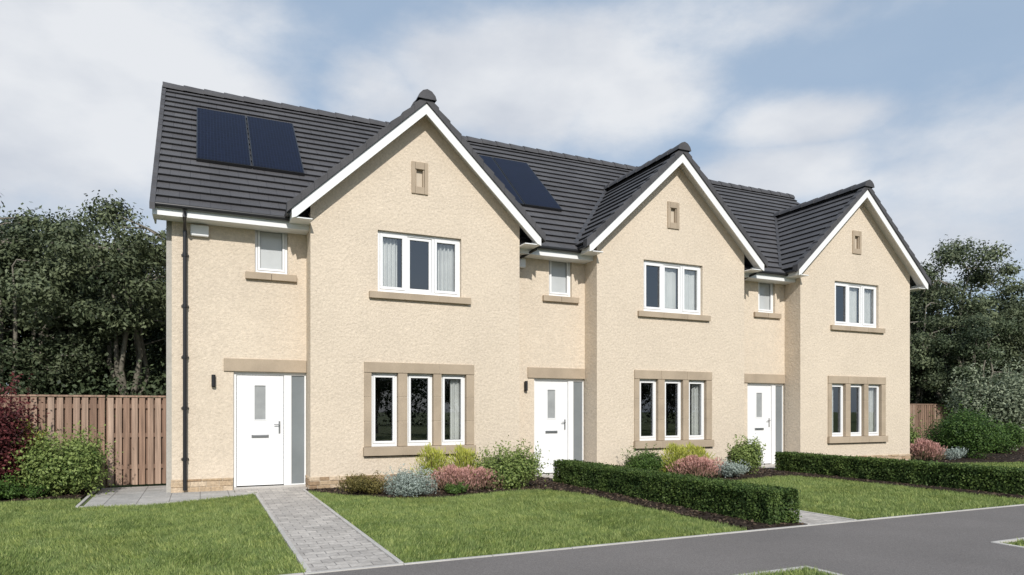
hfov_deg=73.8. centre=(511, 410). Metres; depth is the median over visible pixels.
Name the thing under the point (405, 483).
silver shrub
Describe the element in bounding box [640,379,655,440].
window frame
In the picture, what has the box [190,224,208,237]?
alarm box
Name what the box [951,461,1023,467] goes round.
lawn
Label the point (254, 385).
door beading
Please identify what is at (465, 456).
euphorbia plant
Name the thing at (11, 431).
acer shrub
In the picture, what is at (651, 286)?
room interior
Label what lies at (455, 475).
heather plant
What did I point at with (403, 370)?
stone trims
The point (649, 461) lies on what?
rounded shrub
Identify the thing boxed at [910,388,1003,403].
undergrowth
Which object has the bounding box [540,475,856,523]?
garden path
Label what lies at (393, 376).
window frame
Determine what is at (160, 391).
undergrowth
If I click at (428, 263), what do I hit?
window gasket
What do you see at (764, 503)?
box hedge
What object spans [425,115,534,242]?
soffits
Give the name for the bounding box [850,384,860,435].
window frame
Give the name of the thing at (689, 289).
curtains
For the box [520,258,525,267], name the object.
alarm box
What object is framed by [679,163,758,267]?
soffits
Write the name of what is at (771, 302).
window frame
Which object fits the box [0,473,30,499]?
green plant
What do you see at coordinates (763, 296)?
window pane
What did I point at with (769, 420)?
door furniture
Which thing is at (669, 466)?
stone plinth
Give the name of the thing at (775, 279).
barge boards
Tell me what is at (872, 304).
window gasket
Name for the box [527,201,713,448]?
stone trims
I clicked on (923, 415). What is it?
timber fence
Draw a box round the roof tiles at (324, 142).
[155,87,532,241]
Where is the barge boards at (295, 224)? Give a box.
[152,103,540,249]
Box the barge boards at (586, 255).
[520,154,763,273]
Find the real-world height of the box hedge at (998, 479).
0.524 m
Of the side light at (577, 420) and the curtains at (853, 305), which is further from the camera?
the curtains at (853, 305)
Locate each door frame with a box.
[234,372,305,486]
[534,378,583,460]
[747,383,782,463]
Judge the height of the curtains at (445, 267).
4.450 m
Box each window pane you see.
[260,232,281,269]
[551,262,565,292]
[759,283,768,309]
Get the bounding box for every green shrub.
[3,416,122,497]
[470,435,553,489]
[723,433,765,473]
[910,414,920,445]
[967,419,1023,453]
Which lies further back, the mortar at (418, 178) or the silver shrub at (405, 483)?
the mortar at (418, 178)
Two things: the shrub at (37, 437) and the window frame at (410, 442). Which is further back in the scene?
the window frame at (410, 442)
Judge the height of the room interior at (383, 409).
2.060 m
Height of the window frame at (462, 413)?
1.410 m
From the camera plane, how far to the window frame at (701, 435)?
16.26 m
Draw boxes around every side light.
[291,376,303,483]
[573,382,581,460]
[776,386,781,458]
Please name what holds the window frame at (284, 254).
attached to the walls at (330, 321)
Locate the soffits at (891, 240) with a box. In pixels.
[863,198,923,286]
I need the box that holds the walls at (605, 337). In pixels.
[520,166,743,464]
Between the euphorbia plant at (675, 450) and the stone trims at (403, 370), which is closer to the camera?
the stone trims at (403, 370)
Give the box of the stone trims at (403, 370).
[224,161,475,455]
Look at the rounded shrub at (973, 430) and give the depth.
20.45 m
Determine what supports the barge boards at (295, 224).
attached to the walls at (330, 321)
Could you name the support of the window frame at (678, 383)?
attached to the stone trims at (684, 377)
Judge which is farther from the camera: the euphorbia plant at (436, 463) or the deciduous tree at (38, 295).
the deciduous tree at (38, 295)
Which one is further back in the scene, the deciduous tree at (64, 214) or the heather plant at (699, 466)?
the deciduous tree at (64, 214)
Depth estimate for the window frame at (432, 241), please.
13.37 m
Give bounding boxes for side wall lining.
[166,221,171,491]
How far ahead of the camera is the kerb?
7.24 m
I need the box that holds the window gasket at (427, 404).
[417,378,427,439]
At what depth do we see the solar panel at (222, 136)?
14.17 m
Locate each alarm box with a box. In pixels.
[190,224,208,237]
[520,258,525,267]
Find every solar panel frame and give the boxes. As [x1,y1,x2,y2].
[196,108,304,175]
[482,155,561,211]
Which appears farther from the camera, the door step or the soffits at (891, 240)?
the soffits at (891, 240)
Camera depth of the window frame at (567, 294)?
15.33 m
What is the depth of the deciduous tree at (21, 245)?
17.38 m
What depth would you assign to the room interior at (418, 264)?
15.52 m
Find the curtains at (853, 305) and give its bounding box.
[832,287,874,433]
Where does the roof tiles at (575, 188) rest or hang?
on the walls at (605, 337)
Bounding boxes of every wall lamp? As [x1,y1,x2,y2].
[211,375,215,386]
[524,381,527,390]
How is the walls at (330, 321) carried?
on the ground at (115, 486)
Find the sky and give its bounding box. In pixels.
[0,0,1023,393]
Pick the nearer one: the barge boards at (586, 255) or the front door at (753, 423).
the barge boards at (586, 255)
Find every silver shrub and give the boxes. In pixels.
[383,463,439,496]
[714,459,750,477]
[942,445,968,459]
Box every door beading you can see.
[253,384,266,420]
[547,389,555,418]
[756,392,762,417]
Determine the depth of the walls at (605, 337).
15.42 m
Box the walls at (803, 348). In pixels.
[744,203,909,455]
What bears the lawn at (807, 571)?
on the ground at (115, 486)
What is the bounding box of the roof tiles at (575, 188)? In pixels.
[467,141,752,266]
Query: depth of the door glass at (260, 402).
12.66 m
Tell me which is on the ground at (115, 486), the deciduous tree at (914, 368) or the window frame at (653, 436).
the deciduous tree at (914, 368)
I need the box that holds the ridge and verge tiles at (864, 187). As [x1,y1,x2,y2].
[708,179,930,286]
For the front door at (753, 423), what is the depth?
17.75 m
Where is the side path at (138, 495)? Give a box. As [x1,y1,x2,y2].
[84,485,253,505]
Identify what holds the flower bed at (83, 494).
on the ground at (115, 486)
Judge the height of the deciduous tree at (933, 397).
6.679 m
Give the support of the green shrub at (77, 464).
on the flower bed at (83, 494)
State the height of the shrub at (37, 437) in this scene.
1.377 m
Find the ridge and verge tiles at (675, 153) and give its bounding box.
[462,136,767,267]
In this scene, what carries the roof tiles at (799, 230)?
on the walls at (803, 348)
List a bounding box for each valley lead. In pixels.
[574,190,606,242]
[774,216,781,266]
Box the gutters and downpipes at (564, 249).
[537,245,756,279]
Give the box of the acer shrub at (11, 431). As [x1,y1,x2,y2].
[0,372,48,493]
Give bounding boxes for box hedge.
[552,459,801,524]
[774,451,1023,495]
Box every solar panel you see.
[197,108,303,172]
[479,155,560,208]
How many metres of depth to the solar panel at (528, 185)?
16.84 m
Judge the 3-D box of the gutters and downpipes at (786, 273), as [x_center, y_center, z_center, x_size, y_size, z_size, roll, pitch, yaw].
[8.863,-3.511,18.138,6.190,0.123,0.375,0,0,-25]
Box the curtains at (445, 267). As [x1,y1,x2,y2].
[383,238,459,438]
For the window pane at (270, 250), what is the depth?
12.75 m
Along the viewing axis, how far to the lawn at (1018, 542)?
7.39 m
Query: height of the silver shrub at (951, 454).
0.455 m
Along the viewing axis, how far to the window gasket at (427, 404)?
13.47 m
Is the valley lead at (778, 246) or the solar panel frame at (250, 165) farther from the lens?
the valley lead at (778, 246)
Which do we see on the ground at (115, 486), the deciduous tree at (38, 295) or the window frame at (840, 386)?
the deciduous tree at (38, 295)
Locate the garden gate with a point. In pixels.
(135, 428)
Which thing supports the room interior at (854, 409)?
attached to the walls at (803, 348)
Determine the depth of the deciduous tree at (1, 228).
21.51 m
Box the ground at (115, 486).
[0,445,1022,574]
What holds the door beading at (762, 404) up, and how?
attached to the front door at (753, 423)
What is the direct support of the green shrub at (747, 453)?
on the flower bed at (763, 472)
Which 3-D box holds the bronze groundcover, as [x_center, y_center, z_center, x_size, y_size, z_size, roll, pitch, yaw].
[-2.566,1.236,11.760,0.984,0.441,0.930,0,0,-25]
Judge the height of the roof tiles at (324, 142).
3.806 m
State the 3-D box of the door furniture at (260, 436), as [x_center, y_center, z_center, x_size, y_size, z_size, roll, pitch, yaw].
[-4.565,0.343,12.655,0.505,0.305,0.063,0,0,-25]
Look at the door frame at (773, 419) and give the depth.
17.90 m
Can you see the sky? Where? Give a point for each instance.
(922, 101)
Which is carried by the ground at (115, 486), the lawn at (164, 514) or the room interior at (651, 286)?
the lawn at (164, 514)
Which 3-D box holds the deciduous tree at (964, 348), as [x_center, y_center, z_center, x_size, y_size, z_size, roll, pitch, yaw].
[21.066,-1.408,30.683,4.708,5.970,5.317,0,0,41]
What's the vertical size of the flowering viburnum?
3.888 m
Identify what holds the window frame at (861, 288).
attached to the walls at (803, 348)
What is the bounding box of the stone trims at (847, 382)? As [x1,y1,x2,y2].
[744,230,887,442]
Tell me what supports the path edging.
on the side path at (138, 495)
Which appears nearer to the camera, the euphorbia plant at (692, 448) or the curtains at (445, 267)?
the curtains at (445, 267)
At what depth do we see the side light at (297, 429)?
12.92 m
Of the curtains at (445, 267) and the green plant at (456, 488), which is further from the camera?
the curtains at (445, 267)
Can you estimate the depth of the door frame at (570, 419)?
15.36 m
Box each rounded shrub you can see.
[620,443,664,470]
[917,395,1012,458]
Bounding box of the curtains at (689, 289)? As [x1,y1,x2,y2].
[665,268,699,434]
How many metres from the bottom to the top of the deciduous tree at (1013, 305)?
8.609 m
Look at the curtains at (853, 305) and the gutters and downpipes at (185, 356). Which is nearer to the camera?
the gutters and downpipes at (185, 356)
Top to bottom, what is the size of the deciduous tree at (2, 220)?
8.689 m
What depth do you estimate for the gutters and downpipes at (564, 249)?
14.71 m
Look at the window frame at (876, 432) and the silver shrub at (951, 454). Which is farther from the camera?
the silver shrub at (951, 454)
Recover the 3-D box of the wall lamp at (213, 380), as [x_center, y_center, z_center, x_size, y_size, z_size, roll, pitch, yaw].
[-5.347,-0.540,12.207,0.068,0.220,0.089,0,0,-25]
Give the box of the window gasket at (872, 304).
[840,286,872,323]
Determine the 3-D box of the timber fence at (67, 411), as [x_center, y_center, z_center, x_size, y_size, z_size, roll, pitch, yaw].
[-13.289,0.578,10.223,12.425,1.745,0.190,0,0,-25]
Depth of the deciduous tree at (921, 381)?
30.80 m
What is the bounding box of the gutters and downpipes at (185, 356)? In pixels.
[155,201,542,490]
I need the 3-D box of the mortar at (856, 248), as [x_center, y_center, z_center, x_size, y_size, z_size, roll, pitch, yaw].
[9.310,-1.950,18.400,2.220,5.580,0.160,0,0,-25]
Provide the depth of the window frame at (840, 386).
18.23 m
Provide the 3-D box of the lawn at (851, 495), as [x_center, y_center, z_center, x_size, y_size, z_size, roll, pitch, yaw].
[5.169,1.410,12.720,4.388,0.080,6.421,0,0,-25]
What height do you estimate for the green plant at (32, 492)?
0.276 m
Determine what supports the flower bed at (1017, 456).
on the ground at (115, 486)
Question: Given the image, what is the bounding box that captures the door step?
[233,484,305,489]
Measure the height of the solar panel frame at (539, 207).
1.798 m
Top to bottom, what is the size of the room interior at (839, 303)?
1.830 m
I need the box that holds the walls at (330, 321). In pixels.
[172,116,519,487]
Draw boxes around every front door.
[237,375,282,485]
[535,381,566,472]
[747,385,770,463]
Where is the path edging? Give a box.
[76,488,254,507]
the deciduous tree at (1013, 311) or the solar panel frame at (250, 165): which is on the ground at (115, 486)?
the deciduous tree at (1013, 311)
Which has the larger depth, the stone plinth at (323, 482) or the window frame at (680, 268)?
the window frame at (680, 268)
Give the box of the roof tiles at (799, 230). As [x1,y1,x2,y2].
[711,183,916,286]
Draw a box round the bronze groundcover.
[336,470,387,494]
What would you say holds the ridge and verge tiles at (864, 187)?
on the roof tiles at (799, 230)
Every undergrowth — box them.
[0,327,283,467]
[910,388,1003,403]
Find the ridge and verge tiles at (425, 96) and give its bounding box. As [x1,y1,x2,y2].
[149,82,545,242]
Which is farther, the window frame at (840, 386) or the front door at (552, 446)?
the window frame at (840, 386)
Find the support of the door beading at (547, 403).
attached to the front door at (552, 446)
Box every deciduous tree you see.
[0,196,96,366]
[0,209,101,393]
[0,217,119,396]
[0,219,22,240]
[0,239,165,397]
[1,190,165,397]
[5,206,165,383]
[27,250,165,397]
[910,234,1023,403]
[910,276,1007,403]
[910,315,954,403]
[910,326,937,401]
[914,312,1023,418]
[977,300,1023,416]
[978,294,1023,375]
[1003,296,1023,351]
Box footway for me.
[307,505,1023,574]
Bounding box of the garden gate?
[105,395,165,487]
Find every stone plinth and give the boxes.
[171,472,519,492]
[616,461,730,471]
[858,454,910,459]
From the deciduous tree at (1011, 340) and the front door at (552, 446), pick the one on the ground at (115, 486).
the deciduous tree at (1011, 340)
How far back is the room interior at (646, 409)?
18.10 m
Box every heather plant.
[418,464,492,490]
[469,466,504,488]
[665,453,727,476]
[910,438,947,459]
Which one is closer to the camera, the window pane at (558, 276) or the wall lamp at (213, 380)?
the wall lamp at (213, 380)
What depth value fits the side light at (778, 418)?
18.00 m
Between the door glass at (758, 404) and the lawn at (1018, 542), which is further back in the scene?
the door glass at (758, 404)
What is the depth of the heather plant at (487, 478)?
12.31 m
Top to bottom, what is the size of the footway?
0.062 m
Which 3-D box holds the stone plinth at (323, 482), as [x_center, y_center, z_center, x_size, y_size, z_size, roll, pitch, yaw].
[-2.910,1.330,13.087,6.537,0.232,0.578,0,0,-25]
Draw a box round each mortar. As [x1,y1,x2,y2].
[364,170,473,449]
[656,208,707,440]
[828,236,856,418]
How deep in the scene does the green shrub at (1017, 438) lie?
22.65 m
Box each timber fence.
[0,394,105,487]
[910,404,1002,439]
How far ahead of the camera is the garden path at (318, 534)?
7.96 m
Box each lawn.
[0,493,306,574]
[308,487,749,562]
[733,474,1023,519]
[736,564,841,574]
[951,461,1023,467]
[1000,538,1023,545]
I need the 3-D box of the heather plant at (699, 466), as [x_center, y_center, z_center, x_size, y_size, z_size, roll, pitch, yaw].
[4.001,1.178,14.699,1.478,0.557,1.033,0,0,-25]
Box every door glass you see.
[255,386,265,419]
[548,390,554,417]
[756,393,760,416]
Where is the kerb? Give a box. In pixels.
[283,504,1023,574]
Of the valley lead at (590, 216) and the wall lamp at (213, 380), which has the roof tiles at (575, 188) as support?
the valley lead at (590, 216)
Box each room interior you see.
[364,373,449,456]
[397,239,437,289]
[641,379,704,448]
[646,266,676,308]
[751,385,872,443]
[836,286,857,322]
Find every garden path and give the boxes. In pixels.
[234,486,403,571]
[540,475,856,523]
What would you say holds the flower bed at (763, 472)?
on the ground at (115, 486)
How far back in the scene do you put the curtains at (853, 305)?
18.82 m
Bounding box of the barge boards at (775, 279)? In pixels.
[744,190,927,291]
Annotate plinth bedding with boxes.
[171,473,406,491]
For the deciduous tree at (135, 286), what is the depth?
16.69 m
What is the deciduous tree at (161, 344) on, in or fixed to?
on the ground at (115, 486)
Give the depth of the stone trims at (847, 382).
18.25 m
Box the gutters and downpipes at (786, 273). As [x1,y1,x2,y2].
[757,270,796,275]
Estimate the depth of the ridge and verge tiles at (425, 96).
13.30 m
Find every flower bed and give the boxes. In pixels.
[0,488,93,501]
[306,477,807,529]
[691,467,1023,498]
[910,446,1023,462]
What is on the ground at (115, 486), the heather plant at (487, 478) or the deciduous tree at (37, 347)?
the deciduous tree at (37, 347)
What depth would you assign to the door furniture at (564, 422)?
15.19 m
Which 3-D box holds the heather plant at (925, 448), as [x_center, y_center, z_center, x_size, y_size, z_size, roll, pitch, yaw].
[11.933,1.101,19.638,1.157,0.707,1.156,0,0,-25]
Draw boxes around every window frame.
[255,230,286,273]
[371,373,396,446]
[378,231,459,296]
[407,374,431,445]
[441,374,464,444]
[549,260,569,296]
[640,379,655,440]
[644,260,700,314]
[665,380,680,439]
[688,380,703,439]
[758,282,772,312]
[832,384,842,436]
[835,282,875,327]
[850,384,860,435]
[869,384,878,435]
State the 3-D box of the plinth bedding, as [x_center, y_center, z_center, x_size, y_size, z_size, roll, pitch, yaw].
[-4.454,1.330,16.460,6.523,0.240,7.958,0,0,-25]
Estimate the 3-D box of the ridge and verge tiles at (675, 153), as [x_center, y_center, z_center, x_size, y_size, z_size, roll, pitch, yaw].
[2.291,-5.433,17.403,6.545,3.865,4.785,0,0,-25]
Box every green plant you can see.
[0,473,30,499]
[21,483,50,497]
[444,481,468,493]
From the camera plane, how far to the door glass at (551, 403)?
15.20 m
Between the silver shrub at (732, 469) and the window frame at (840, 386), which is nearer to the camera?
the silver shrub at (732, 469)
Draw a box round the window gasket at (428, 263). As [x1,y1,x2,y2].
[383,237,454,291]
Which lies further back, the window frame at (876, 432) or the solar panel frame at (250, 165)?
the window frame at (876, 432)
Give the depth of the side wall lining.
12.04 m
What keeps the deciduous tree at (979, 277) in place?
on the ground at (115, 486)
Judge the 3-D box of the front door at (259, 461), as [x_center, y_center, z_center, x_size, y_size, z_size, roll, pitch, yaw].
[-4.675,0.359,12.660,0.814,2.032,0.035,0,0,-25]
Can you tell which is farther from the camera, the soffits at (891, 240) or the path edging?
the soffits at (891, 240)
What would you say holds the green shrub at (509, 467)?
on the flower bed at (540, 482)
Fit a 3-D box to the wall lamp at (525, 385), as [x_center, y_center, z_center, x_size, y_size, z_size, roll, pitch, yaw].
[0.305,-0.540,14.792,0.068,0.220,0.089,0,0,-25]
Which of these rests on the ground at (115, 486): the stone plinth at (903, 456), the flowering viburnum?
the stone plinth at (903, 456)
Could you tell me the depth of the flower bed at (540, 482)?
11.34 m
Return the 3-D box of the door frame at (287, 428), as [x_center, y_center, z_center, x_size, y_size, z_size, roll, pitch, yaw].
[-4.513,0.340,12.726,1.280,2.120,0.060,0,0,-25]
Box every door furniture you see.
[252,421,279,437]
[545,419,565,432]
[755,418,770,429]
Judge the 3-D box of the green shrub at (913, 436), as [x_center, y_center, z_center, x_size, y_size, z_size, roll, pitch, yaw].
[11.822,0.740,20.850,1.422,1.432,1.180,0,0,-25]
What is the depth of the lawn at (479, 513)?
8.74 m
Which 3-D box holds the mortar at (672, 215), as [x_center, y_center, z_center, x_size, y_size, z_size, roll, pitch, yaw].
[3.763,-1.950,15.863,2.220,5.580,0.160,0,0,-25]
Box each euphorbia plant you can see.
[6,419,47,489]
[410,442,457,487]
[445,443,483,482]
[659,442,695,471]
[676,441,717,471]
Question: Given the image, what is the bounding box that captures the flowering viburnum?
[937,351,1023,450]
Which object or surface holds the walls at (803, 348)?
on the ground at (115, 486)
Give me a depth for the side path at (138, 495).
11.57 m

